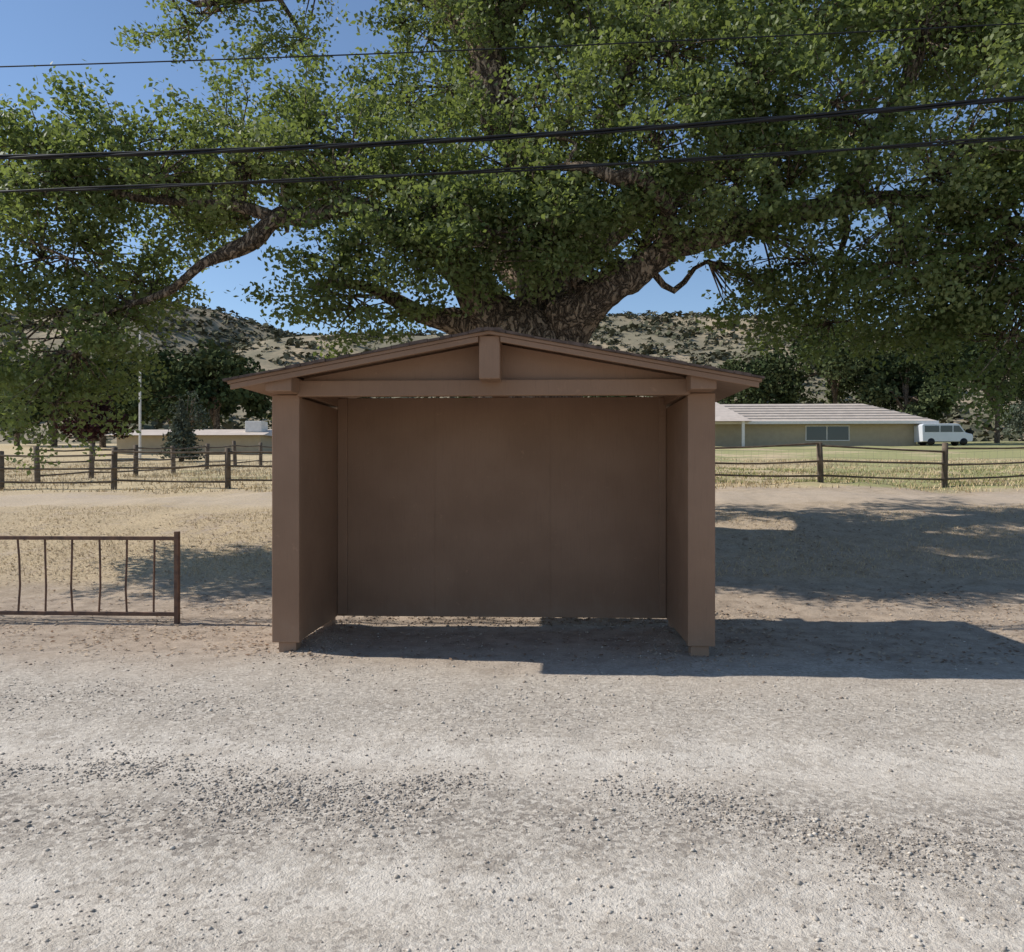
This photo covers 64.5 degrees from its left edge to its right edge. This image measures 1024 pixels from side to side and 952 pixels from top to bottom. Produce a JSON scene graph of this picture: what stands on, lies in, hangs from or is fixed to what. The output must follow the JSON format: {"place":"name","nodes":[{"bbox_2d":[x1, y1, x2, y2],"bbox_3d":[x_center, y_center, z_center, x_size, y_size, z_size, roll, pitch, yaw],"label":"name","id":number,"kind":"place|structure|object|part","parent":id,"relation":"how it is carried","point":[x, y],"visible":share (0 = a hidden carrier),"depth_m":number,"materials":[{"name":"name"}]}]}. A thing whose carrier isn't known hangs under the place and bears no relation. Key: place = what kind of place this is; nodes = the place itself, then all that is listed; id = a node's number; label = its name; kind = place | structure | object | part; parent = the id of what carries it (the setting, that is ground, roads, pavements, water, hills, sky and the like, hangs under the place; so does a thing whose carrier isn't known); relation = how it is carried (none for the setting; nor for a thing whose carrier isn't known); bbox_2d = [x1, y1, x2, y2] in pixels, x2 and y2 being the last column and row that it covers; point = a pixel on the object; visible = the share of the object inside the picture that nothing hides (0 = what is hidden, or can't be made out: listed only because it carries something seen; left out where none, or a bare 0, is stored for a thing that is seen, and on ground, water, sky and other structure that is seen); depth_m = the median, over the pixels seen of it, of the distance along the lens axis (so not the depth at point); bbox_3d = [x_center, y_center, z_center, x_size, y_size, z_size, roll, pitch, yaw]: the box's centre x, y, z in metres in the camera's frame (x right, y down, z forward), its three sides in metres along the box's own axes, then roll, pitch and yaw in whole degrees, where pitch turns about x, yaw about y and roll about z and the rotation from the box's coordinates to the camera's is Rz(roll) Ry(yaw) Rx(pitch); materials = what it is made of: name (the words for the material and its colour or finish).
{"place":"outdoors","nodes":[
{"label":"outdoors","id":0,"kind":"place"},
{"bbox_2d":[0,441,1023,951],"bbox_3d":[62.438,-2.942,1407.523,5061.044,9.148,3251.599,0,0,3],"label":"ground","id":1,"kind":"structure","parent":0,"point":[372,907],"depth_m":4.86,"materials":[{"name":"beige soil"}]},
{"bbox_2d":[0,354,70,445],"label":"distant oak tree","id":2,"kind":"object","parent":1,"relation":"on","point":[17,435],"visible":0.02,"depth_m":97.46,"materials":[{"name":"green plant"}]},
{"bbox_2d":[0,347,87,446],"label":"distant oak tree","id":3,"kind":"object","parent":1,"relation":"on","point":[55,441],"visible":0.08,"depth_m":88.95,"materials":[{"name":"green plant"}]},
{"bbox_2d":[0,531,179,623],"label":"metal railing","id":4,"kind":"object","parent":1,"relation":"on","point":[176,539],"visible":0.89,"depth_m":8.79,"materials":[{"name":"metal"}]},
{"bbox_2d":[52,396,133,443],"bbox_3d":[-24.162,-2.627,47.299,3.892,4.329,4.179,0,0,29],"label":"plum tree","id":5,"kind":"object","parent":1,"relation":"on","point":[87,428],"visible":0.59,"depth_m":46.74,"materials":[{"name":"green plant"}]},
{"bbox_2d":[48,347,150,447],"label":"distant oak tree","id":6,"kind":"object","parent":1,"relation":"on","point":[102,442],"visible":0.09,"depth_m":79.52,"materials":[{"name":"green plant"}]},
{"bbox_2d":[139,331,140,457],"bbox_3d":[-20.628,-4.975,44.958,0.176,8.700,0.179,0,0,3],"label":"flagpole","id":7,"kind":"object","parent":1,"relation":"on","point":[140,409],"visible":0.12,"depth_m":44.91,"materials":[{"name":"grey metal"}]},
{"bbox_2d":[33,441,271,481],"bbox_3d":[-12.741,-0.701,33.797,0.281,2.402,18.757,0,0,10],"label":"split rail fence","id":8,"kind":"object","parent":1,"relation":"on","point":[37,476],"visible":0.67,"depth_m":29.19,"materials":[{"name":"brown wood"}]},
{"bbox_2d":[106,346,240,429],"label":"distant oak tree","id":9,"kind":"object","parent":1,"relation":"on","point":[131,409],"visible":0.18,"depth_m":73.42,"materials":[{"name":"green plant"}]},
{"bbox_2d":[151,400,204,461],"bbox_3d":[-17.814,-2.313,43.850,2.847,3.725,2.772,0,0,3],"label":"conifer tree","id":10,"kind":"object","parent":1,"relation":"on","point":[181,434],"visible":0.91,"depth_m":43.54,"materials":[{"name":"green plant"}]},
{"bbox_2d":[169,390,211,459],"bbox_3d":[-18.210,-2.652,45.869,2.309,4.551,2.259,0,0,-18],"label":"tree","id":11,"kind":"object","parent":1,"relation":"on","point":[200,417],"visible":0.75,"depth_m":45.83,"materials":[{"name":"green plant"}]},
{"bbox_2d":[117,435,271,453],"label":"walls","id":12,"kind":"structure","parent":1,"relation":"on","point":[129,442],"depth_m":58.04,"materials":[{"name":"beige paint"}]},
{"bbox_2d":[106,429,271,436],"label":"roof","id":13,"kind":"structure","parent":12,"relation":"on","point":[205,432],"depth_m":58.76,"materials":[{"name":"metal"}]},
{"bbox_2d":[245,421,267,431],"bbox_3d":[-18.778,-3.600,59.591,1.200,0.800,1.400,0,0,3],"label":"rooftop unit","id":14,"kind":"object","parent":13,"relation":"on","point":[256,426],"visible":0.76,"depth_m":58.90,"materials":[{"name":"white metal"}]},
{"bbox_2d":[128,338,271,429],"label":"distant oak tree","id":15,"kind":"object","parent":1,"relation":"on","point":[200,376],"visible":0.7,"depth_m":65.67,"materials":[{"name":"green plant"}]},
{"bbox_2d":[264,397,369,423],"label":"distant oak tree","id":16,"kind":"object","parent":1,"relation":"on","point":[270,413],"visible":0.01,"depth_m":84.16,"materials":[{"name":"green plant"}]},
{"bbox_2d":[222,327,764,656],"bbox_3d":[-0.131,0.268,8.148,4.596,3.064,2.612,0,0,3],"label":"roadside shelter","id":17,"kind":"object","parent":1,"relation":"on","point":[501,503],"visible":0.91,"depth_m":8.51,"materials":[{"name":"brown paint"}]},
{"bbox_2d":[1,581,1019,713],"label":"soil clods","id":18,"kind":"object","parent":1,"relation":"on","point":[462,618],"visible":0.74,"depth_m":7.90,"materials":[{"name":"brown soil"}]},
{"bbox_2d":[0,0,1023,475],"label":"oak tree","id":19,"kind":"object","parent":1,"relation":"on","point":[472,240],"visible":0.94,"depth_m":11.88,"materials":[{"name":"green plant"}]},
{"bbox_2d":[0,442,1023,489],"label":"split rail fence","id":20,"kind":"object","parent":1,"relation":"on","point":[943,479],"visible":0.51,"depth_m":21.89,"materials":[{"name":"brown wood"}]},
{"bbox_2d":[0,501,1023,579],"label":"dry grass","id":21,"kind":"structure","parent":1,"relation":"on","point":[889,523],"depth_m":12.77,"materials":[{"name":"beige plant"}]},
{"bbox_2d":[0,509,1023,664],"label":"leaf litter","id":22,"kind":"object","parent":1,"relation":"on","point":[879,652],"visible":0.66,"depth_m":8.63,"materials":[{"name":"brown plant"}]},
{"bbox_2d":[582,396,644,396],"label":"distant oak tree","id":23,"kind":"object","parent":1,"relation":"on","point":[611,396],"visible":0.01,"depth_m":108.39,"materials":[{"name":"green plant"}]},
{"bbox_2d":[741,421,744,445],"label":"porch post","id":24,"kind":"object","parent":1,"relation":"on","point":[742,433],"visible":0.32,"depth_m":76.90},
{"bbox_2d":[715,349,816,403],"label":"distant oak tree","id":25,"kind":"object","parent":1,"relation":"on","point":[755,395],"visible":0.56,"depth_m":93.35,"materials":[{"name":"green plant"}]},
{"bbox_2d":[715,424,916,446],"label":"walls","id":26,"kind":"structure","parent":1,"relation":"on","point":[727,435],"depth_m":78.83,"materials":[{"name":"beige paint"}]},
{"bbox_2d":[805,425,849,440],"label":"window frame","id":27,"kind":"object","parent":26,"relation":"attached to","point":[826,434],"visible":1,"depth_m":78.64,"materials":[{"name":"white metal"}]},
{"bbox_2d":[806,426,848,439],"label":"window glass","id":28,"kind":"object","parent":27,"relation":"in","point":[833,432],"visible":1,"depth_m":78.67,"materials":[{"name":"grey glass"}]},
{"bbox_2d":[721,404,936,424],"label":"roof","id":29,"kind":"structure","parent":26,"relation":"on","point":[823,412],"depth_m":80.13,"materials":[{"name":"metal"}]},
{"bbox_2d":[715,402,751,421],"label":"wing roof","id":30,"kind":"structure","parent":29,"relation":"attached to","point":[723,413],"depth_m":78.27,"materials":[{"name":"metal"}]},
{"bbox_2d":[725,405,927,418],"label":"roof battens","id":31,"kind":"object","parent":29,"relation":"on","point":[816,413],"visible":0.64,"depth_m":80.23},
{"bbox_2d":[715,421,938,423],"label":"fascia","id":32,"kind":"structure","parent":29,"relation":"attached to","point":[843,422],"depth_m":77.65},
{"bbox_2d":[759,314,895,403],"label":"distant oak tree","id":33,"kind":"object","parent":1,"relation":"on","point":[837,381],"visible":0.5,"depth_m":91.64,"materials":[{"name":"green plant"}]},
{"bbox_2d":[852,349,963,420],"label":"distant oak tree","id":34,"kind":"object","parent":1,"relation":"on","point":[919,398],"visible":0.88,"depth_m":87.59,"materials":[{"name":"green plant"}]},
{"bbox_2d":[843,297,1003,443],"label":"distant oak tree","id":35,"kind":"object","parent":1,"relation":"on","point":[966,353],"visible":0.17,"depth_m":92.06,"materials":[{"name":"green plant"}]},
{"bbox_2d":[914,424,972,445],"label":"parked van","id":36,"kind":"object","parent":1,"relation":"on","point":[932,434],"visible":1,"depth_m":76.39,"materials":[{"name":"white paint"}]},
{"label":"windows","id":37,"kind":"part","parent":36,"relation":"part of","materials":[{"name":"black glass"}]},
{"bbox_2d":[928,304,1023,442],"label":"distant oak tree","id":38,"kind":"object","parent":1,"relation":"on","point":[996,436],"visible":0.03,"depth_m":98.62,"materials":[{"name":"green plant"}]},
{"bbox_2d":[966,362,1023,422],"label":"distant oak tree","id":39,"kind":"object","parent":1,"relation":"on","point":[1020,396],"visible":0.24,"depth_m":109.81,"materials":[{"name":"green plant"}]},
{"bbox_2d":[996,400,1023,437],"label":"grey green bush","id":40,"kind":"object","parent":1,"relation":"on","point":[1017,423],"visible":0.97,"depth_m":62.38,"materials":[{"name":"green plant"}]},
{"bbox_2d":[0,96,1023,159],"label":"power line","id":41,"kind":"object","parent":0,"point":[532,134],"visible":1,"depth_m":9.29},
{"bbox_2d":[0,135,1023,192],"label":"power line","id":42,"kind":"object","parent":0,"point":[573,166],"visible":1,"depth_m":9.34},
{"bbox_2d":[0,23,1023,66],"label":"power line","id":43,"kind":"object","parent":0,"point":[516,47],"visible":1,"depth_m":9.60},
{"bbox_2d":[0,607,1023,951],"bbox_3d":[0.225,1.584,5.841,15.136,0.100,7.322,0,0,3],"label":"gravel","id":44,"kind":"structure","parent":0,"point":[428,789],"depth_m":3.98,"materials":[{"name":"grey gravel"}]},
{"bbox_2d":[0,304,1023,443],"bbox_3d":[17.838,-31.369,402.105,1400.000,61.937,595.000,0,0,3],"label":"hills","id":45,"kind":"structure","parent":0,"point":[629,334],"depth_m":233.84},
{"bbox_2d":[0,300,1023,443],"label":"hillside shrubs","id":46,"kind":"object","parent":45,"relation":"on","point":[967,426],"visible":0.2,"depth_m":235.33,"materials":[{"name":"green plant"}]},
{"bbox_2d":[0,457,1023,493],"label":"field grass","id":47,"kind":"structure","parent":0,"point":[744,483],"depth_m":27.04,"materials":[{"name":"plant"}]},
{"bbox_2d":[0,0,1023,341],"label":"sky","id":48,"kind":"structure","parent":0,"point":[32,32],"materials":[{"name":"blue"}]},
{"bbox_2d":[715,466,1023,487],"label":"green grass","id":49,"kind":"structure","parent":0,"point":[849,474],"depth_m":26.24,"materials":[{"name":"green plant"}]}
]}

